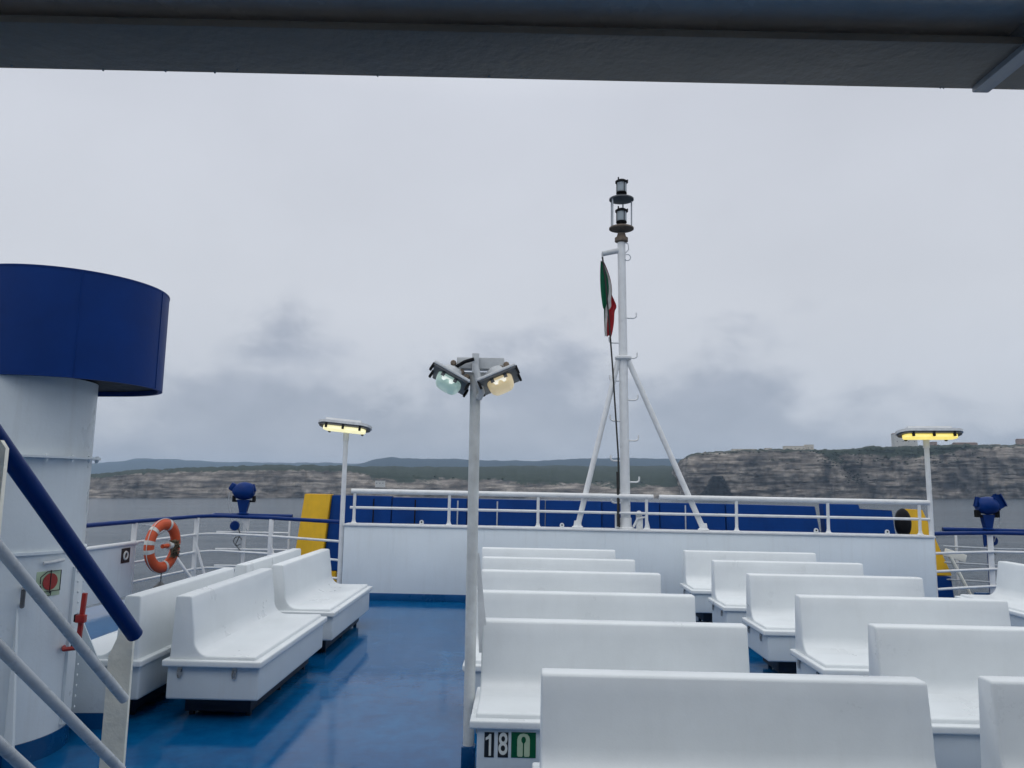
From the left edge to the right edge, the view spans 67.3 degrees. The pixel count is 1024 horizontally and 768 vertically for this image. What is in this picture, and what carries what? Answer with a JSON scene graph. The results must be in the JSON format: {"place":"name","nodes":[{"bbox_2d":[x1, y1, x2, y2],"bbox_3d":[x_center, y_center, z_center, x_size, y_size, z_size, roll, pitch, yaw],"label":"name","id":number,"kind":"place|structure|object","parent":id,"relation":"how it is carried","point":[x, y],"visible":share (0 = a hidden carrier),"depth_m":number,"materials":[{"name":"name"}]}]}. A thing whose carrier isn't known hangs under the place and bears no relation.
{"place":"outdoors","nodes":[
{"label":"outdoors","id":0,"kind":"place"},
{"bbox_2d":[91,458,356,473],"bbox_3d":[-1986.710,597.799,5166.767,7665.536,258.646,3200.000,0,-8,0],"label":"hills","id":1,"kind":"structure","parent":0,"point":[132,464],"depth_m":5191.68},
{"bbox_2d":[89,464,679,497],"bbox_3d":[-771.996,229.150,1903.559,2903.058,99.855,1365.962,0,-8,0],"label":"coastal cliffs","id":2,"kind":"structure","parent":0,"point":[282,481],"depth_m":1273.28,"materials":[{"name":"stone"}]},
{"bbox_2d":[375,481,384,486],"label":"shore house","id":3,"kind":"structure","parent":2,"relation":"on","point":[379,483],"depth_m":1251.45,"materials":[{"name":"white paint"}]},
{"bbox_2d":[413,447,1013,483],"bbox_3d":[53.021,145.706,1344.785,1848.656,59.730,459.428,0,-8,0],"label":"scrub","id":4,"kind":"object","parent":2,"relation":"on","point":[888,458],"visible":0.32,"depth_m":1150.90,"materials":[{"name":"green plant"}]},
{"bbox_2d":[31,600,796,767],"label":"deck","id":5,"kind":"structure","parent":0,"point":[380,684],"depth_m":5.79,"materials":[{"name":"blue paint"}]},
{"bbox_2d":[0,424,142,767],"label":"stair railing","id":6,"kind":"object","parent":5,"relation":"on","point":[109,748],"visible":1,"depth_m":2.17,"materials":[{"name":"white metal"}]},
{"bbox_2d":[0,263,169,767],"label":"ventilation funnel","id":7,"kind":"object","parent":5,"relation":"on","point":[75,344],"visible":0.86,"depth_m":4.88,"materials":[{"name":"white paint"},{"name":"blue paint"}]},
{"bbox_2d":[91,568,233,714],"bbox_3d":[-3.017,2.101,6.486,0.725,0.890,1.918,1,-7,1],"label":"bench","id":8,"kind":"object","parent":5,"relation":"on","point":[152,611],"visible":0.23,"depth_m":5.83,"materials":[{"name":"white plastic"}]},
{"bbox_2d":[80,513,339,605],"bbox_3d":[-4.120,2.402,10.042,2.623,1.159,5.888,0,-7,7],"label":"side railing","id":9,"kind":"object","parent":5,"relation":"on","point":[115,562],"visible":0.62,"depth_m":11.41,"materials":[{"name":"white metal"}]},
{"bbox_2d":[142,518,180,587],"bbox_3d":[-5.042,2.375,10.850,0.527,0.957,0.764,1,-7,1],"label":"lifebuoy","id":10,"kind":"object","parent":9,"relation":"hanging from","point":[173,545],"visible":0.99,"depth_m":10.79,"materials":[{"name":"plastic"}]},
{"bbox_2d":[228,482,256,562],"bbox_3d":[-4.581,2.473,12.953,0.458,1.641,0.312,1,-7,1],"label":"searchlight","id":11,"kind":"object","parent":9,"relation":"attached to","point":[243,492],"visible":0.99,"depth_m":12.95,"materials":[{"name":"blue paint"}]},
{"bbox_2d":[162,568,326,715],"bbox_3d":[-2.164,2.122,6.518,0.725,0.890,1.918,1,-7,1],"label":"bench","id":12,"kind":"object","parent":5,"relation":"on","point":[242,643],"visible":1,"depth_m":5.86,"materials":[{"name":"white plastic"}]},
{"bbox_2d":[234,548,300,576],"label":"bench","id":13,"kind":"object","parent":5,"relation":"on","point":[268,561],"visible":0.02,"depth_m":8.37,"materials":[{"name":"white plastic"}]},
{"bbox_2d":[272,549,371,652],"bbox_3d":[-2.123,2.396,8.670,0.725,0.890,1.974,1,-7,1],"label":"bench","id":14,"kind":"object","parent":5,"relation":"on","point":[305,584],"visible":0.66,"depth_m":8.30,"materials":[{"name":"white plastic"}]},
{"bbox_2d":[318,417,371,583],"bbox_3d":[-2.555,1.844,11.515,0.820,2.687,0.324,1,-7,1],"label":"deck lamp","id":15,"kind":"object","parent":5,"relation":"on","point":[346,427],"visible":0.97,"depth_m":11.57,"materials":[{"name":"grey metal"}]},
{"bbox_2d":[428,353,521,767],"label":"floodlight post","id":16,"kind":"object","parent":5,"relation":"on","point":[500,376],"visible":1,"depth_m":4.92,"materials":[{"name":"metal"}]},
{"bbox_2d":[0,0,1023,92],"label":"canopy","id":17,"kind":"object","parent":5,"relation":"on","point":[976,46],"visible":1,"depth_m":1.46,"materials":[{"name":"grey metal"}]},
{"bbox_2d":[481,547,615,573],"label":"bench","id":18,"kind":"object","parent":5,"relation":"on","point":[548,552],"visible":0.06,"depth_m":10.26,"materials":[{"name":"plastic"}]},
{"bbox_2d":[482,556,634,571],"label":"bench","id":19,"kind":"object","parent":5,"relation":"on","point":[561,564],"visible":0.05,"depth_m":8.97,"materials":[{"name":"white plastic"}]},
{"bbox_2d":[482,569,660,592],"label":"bench","id":20,"kind":"object","parent":5,"relation":"on","point":[574,581],"visible":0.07,"depth_m":7.63,"materials":[{"name":"white plastic"}]},
{"bbox_2d":[462,589,695,694],"bbox_3d":[0.569,2.103,5.944,1.852,0.890,0.725,1,-7,1],"label":"bench","id":21,"kind":"object","parent":5,"relation":"on","point":[589,605],"visible":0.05,"depth_m":6.16,"materials":[{"name":"white plastic"}]},
{"bbox_2d":[470,617,749,767],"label":"bench","id":22,"kind":"object","parent":5,"relation":"on","point":[518,655],"visible":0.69,"depth_m":4.84,"materials":[{"name":"white plastic"}]},
{"bbox_2d":[296,494,953,597],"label":"bow ramp","id":23,"kind":"structure","parent":5,"relation":"on","point":[321,506],"depth_m":12.90,"materials":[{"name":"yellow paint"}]},
{"bbox_2d":[342,520,936,601],"bbox_3d":[1.854,2.691,11.499,8.760,1.178,0.345,1,-7,1],"label":"bow bulwark","id":24,"kind":"object","parent":5,"relation":"on","point":[421,561],"visible":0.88,"depth_m":11.38,"materials":[{"name":"paint"}]},
{"bbox_2d":[350,489,929,535],"bbox_3d":[1.888,1.913,11.507,8.650,0.521,0.100,1,-7,1],"label":"bow railing","id":25,"kind":"object","parent":24,"relation":"on","point":[646,513],"visible":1,"depth_m":11.49,"materials":[{"name":"white metal"}]},
{"bbox_2d":[572,177,708,530],"bbox_3d":[1.982,-0.554,11.931,2.055,5.531,0.390,1,-7,1],"label":"mast","id":26,"kind":"object","parent":24,"relation":"on","point":[623,361],"visible":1,"depth_m":11.78,"materials":[{"name":"metal"}]},
{"bbox_2d":[600,261,615,335],"bbox_3d":[1.504,-1.337,12.007,0.259,1.223,0.032,1,-7,1],"label":"flag","id":27,"kind":"object","parent":26,"relation":"hanging from","point":[612,305],"visible":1,"depth_m":12.00,"materials":[{"name":"fabric"}]},
{"bbox_2d":[602,257,619,526],"bbox_3d":[1.514,0.072,11.788,0.301,4.173,0.094,-1,-8,16],"label":"halyard","id":28,"kind":"object","parent":26,"relation":"hanging from","point":[618,499],"visible":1,"depth_m":11.74,"materials":[{"name":"fabric"}]},
{"bbox_2d":[532,668,936,767],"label":"bench","id":29,"kind":"object","parent":5,"relation":"on","point":[598,718],"visible":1,"depth_m":3.52,"materials":[{"name":"white plastic"}]},
{"bbox_2d":[680,550,815,621],"bbox_3d":[3.219,2.695,10.179,1.842,0.890,0.725,1,-7,1],"label":"bench","id":30,"kind":"object","parent":5,"relation":"on","point":[696,583],"visible":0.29,"depth_m":10.39,"materials":[{"name":"white plastic"}]},
{"bbox_2d":[708,560,863,626],"bbox_3d":[3.262,2.529,8.869,1.833,0.890,0.725,1,-7,1],"label":"bench","id":31,"kind":"object","parent":5,"relation":"on","point":[727,600],"visible":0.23,"depth_m":9.08,"materials":[{"name":"white plastic"}]},
{"bbox_2d":[742,573,924,673],"bbox_3d":[3.259,2.358,7.520,1.814,0.890,0.725,1,-7,1],"label":"bench","id":32,"kind":"object","parent":5,"relation":"on","point":[769,619],"visible":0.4,"depth_m":7.72,"materials":[{"name":"white plastic"}]},
{"bbox_2d":[790,594,1010,675],"bbox_3d":[3.185,2.167,6.033,1.758,0.890,0.725,1,-7,1],"label":"bench","id":33,"kind":"object","parent":5,"relation":"on","point":[831,634],"visible":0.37,"depth_m":6.24,"materials":[{"name":"white plastic"}]},
{"bbox_2d":[894,508,911,533],"bbox_3d":[6.273,2.693,12.298,0.238,1.399,0.240,1,-7,1],"label":"rubber fender","id":34,"kind":"object","parent":5,"relation":"on","point":[903,526],"visible":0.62,"depth_m":12.27,"materials":[{"name":"black rubber"}]},
{"bbox_2d":[895,426,963,596],"bbox_3d":[6.236,1.983,11.382,0.981,2.727,0.324,1,-7,1],"label":"deck lamp","id":35,"kind":"object","parent":5,"relation":"on","point":[926,434],"visible":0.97,"depth_m":11.47,"materials":[{"name":"grey metal"}]},
{"bbox_2d":[868,623,1023,767],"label":"bench","id":36,"kind":"object","parent":5,"relation":"on","point":[948,665],"visible":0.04,"depth_m":4.92,"materials":[{"name":"white plastic"}]},
{"bbox_2d":[934,527,1023,595],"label":"side railing","id":37,"kind":"object","parent":5,"relation":"on","point":[956,554],"visible":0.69,"depth_m":12.02,"materials":[{"name":"white metal"}]},
{"bbox_2d":[973,494,1006,592],"bbox_3d":[7.866,2.642,12.602,0.552,1.692,0.309,1,-7,1],"label":"searchlight","id":38,"kind":"object","parent":37,"relation":"attached to","point":[986,508],"visible":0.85,"depth_m":12.61,"materials":[{"name":"blue paint"}]},
{"bbox_2d":[955,561,1023,626],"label":"bench","id":39,"kind":"object","parent":5,"relation":"on","point":[1009,589],"visible":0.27,"depth_m":9.46,"materials":[{"name":"white plastic"}]},
{"bbox_2d":[978,676,1023,767],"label":"bench","id":40,"kind":"object","parent":5,"relation":"on","point":[1001,708],"visible":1,"depth_m":3.58,"materials":[{"name":"white plastic"}]},
{"bbox_2d":[0,68,1023,463],"label":"sky","id":41,"kind":"structure","parent":0,"point":[820,266],"materials":[{"name":"grey"}]},
{"bbox_2d":[352,457,680,466],"bbox_3d":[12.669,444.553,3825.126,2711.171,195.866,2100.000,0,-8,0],"label":"hills","id":42,"kind":"structure","parent":0,"point":[404,462],"depth_m":3764.45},
{"bbox_2d":[85,498,1023,607],"bbox_3d":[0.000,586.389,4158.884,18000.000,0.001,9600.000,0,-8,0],"label":"sea","id":43,"kind":"structure","parent":0,"point":[958,513],"depth_m":284.27,"materials":[{"name":"liquid"}]},
{"bbox_2d":[672,443,1023,498],"bbox_3d":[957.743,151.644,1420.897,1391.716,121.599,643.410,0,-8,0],"label":"headland","id":44,"kind":"structure","parent":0,"point":[997,469],"depth_m":1143.58,"materials":[{"name":"stone"}]},
{"bbox_2d":[731,449,756,450],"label":"stone ruin","id":45,"kind":"object","parent":44,"relation":"on","point":[742,449],"visible":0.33,"depth_m":1212.26,"materials":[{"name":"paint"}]},
{"bbox_2d":[782,446,805,449],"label":"stone fort","id":46,"kind":"structure","parent":44,"relation":"on","point":[795,447],"depth_m":1212.68,"materials":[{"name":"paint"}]},
{"bbox_2d":[804,445,813,449],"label":"stone house","id":47,"kind":"structure","parent":44,"relation":"on","point":[810,447],"depth_m":1212.68,"materials":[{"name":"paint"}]},
{"bbox_2d":[891,433,917,446],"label":"white house","id":48,"kind":"structure","parent":44,"relation":"on","point":[896,441],"depth_m":1213.96,"materials":[{"name":"paint"}]},
{"bbox_2d":[952,442,977,444],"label":"long house","id":49,"kind":"structure","parent":44,"relation":"on","point":[970,443],"depth_m":1213.80,"materials":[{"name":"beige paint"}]},
{"bbox_2d":[1015,439,1023,444],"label":"cliff top house","id":50,"kind":"structure","parent":44,"relation":"on","point":[1019,441],"depth_m":1214.55,"materials":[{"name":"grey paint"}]}
]}

